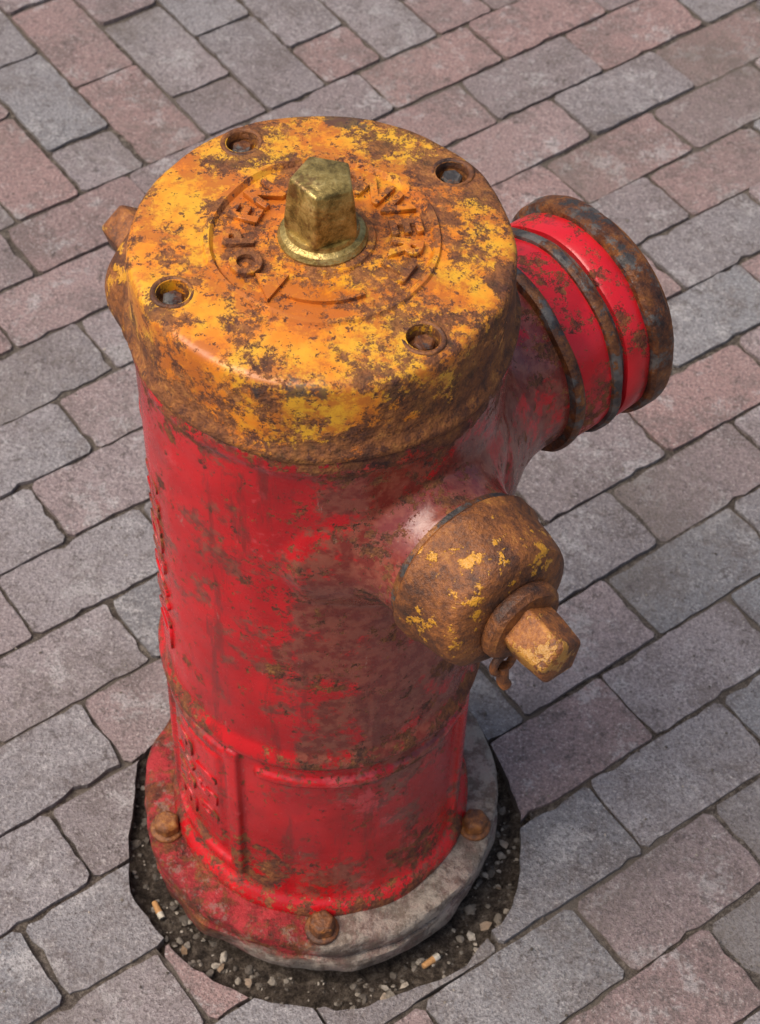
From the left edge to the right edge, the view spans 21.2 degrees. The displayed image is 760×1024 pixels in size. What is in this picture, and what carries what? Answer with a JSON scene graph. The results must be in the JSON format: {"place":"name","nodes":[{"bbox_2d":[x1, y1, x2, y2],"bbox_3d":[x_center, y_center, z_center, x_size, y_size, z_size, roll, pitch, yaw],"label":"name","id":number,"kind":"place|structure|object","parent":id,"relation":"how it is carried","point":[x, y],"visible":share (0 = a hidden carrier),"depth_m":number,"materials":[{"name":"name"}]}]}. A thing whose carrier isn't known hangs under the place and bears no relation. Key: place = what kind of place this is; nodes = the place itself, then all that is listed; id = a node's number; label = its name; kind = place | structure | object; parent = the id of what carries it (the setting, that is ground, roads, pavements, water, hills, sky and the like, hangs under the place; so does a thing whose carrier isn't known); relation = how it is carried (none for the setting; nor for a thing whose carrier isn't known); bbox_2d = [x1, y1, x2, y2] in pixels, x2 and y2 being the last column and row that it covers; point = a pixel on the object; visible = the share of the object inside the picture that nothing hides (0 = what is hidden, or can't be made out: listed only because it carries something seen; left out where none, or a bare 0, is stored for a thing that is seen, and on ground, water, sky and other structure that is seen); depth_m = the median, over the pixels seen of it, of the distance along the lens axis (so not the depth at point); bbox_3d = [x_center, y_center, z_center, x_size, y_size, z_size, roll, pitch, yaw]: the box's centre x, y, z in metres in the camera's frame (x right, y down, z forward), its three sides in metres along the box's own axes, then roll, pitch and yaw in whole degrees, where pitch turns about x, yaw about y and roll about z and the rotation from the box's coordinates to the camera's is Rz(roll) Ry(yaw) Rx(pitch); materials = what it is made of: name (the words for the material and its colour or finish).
{"place":"outdoors","nodes":[
{"label":"outdoors","id":0,"kind":"place"},
{"bbox_2d":[129,745,529,1012],"bbox_3d":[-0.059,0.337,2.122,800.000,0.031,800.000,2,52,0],"label":"ground","id":1,"kind":"structure","parent":0,"point":[301,986],"depth_m":2.04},
{"bbox_2d":[152,901,164,920],"bbox_3d":[-0.225,0.405,2.061,0.008,0.008,0.022,-22,59,-18],"label":"cigarette butt","id":2,"kind":"object","parent":1,"relation":"on","point":[158,911],"visible":1,"depth_m":2.06,"materials":[{"name":"paper"}]},
{"bbox_2d":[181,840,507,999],"bbox_3d":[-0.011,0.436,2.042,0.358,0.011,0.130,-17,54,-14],"label":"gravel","id":3,"kind":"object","parent":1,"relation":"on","point":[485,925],"visible":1,"depth_m":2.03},
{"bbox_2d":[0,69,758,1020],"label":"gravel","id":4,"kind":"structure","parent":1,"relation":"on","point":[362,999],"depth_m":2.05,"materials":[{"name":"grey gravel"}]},
{"bbox_2d":[102,116,673,971],"bbox_3d":[-0.005,0.059,1.818,0.495,0.991,0.504,2,52,0],"label":"fire hydrant","id":5,"kind":"object","parent":1,"relation":"on","point":[378,366],"visible":1,"depth_m":1.53,"materials":[{"name":"red metal"}]},
{"bbox_2d":[421,953,440,968],"bbox_3d":[0.051,0.448,2.024,0.022,0.008,0.008,-30,58,-26],"label":"cigarette butt","id":6,"kind":"object","parent":1,"relation":"on","point":[431,960],"visible":1,"depth_m":2.02,"materials":[{"name":"paper"}]},
{"bbox_2d":[0,0,759,1023],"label":"brick pavement","id":7,"kind":"structure","parent":0,"point":[652,906],"depth_m":2.38,"materials":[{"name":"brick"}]}
]}

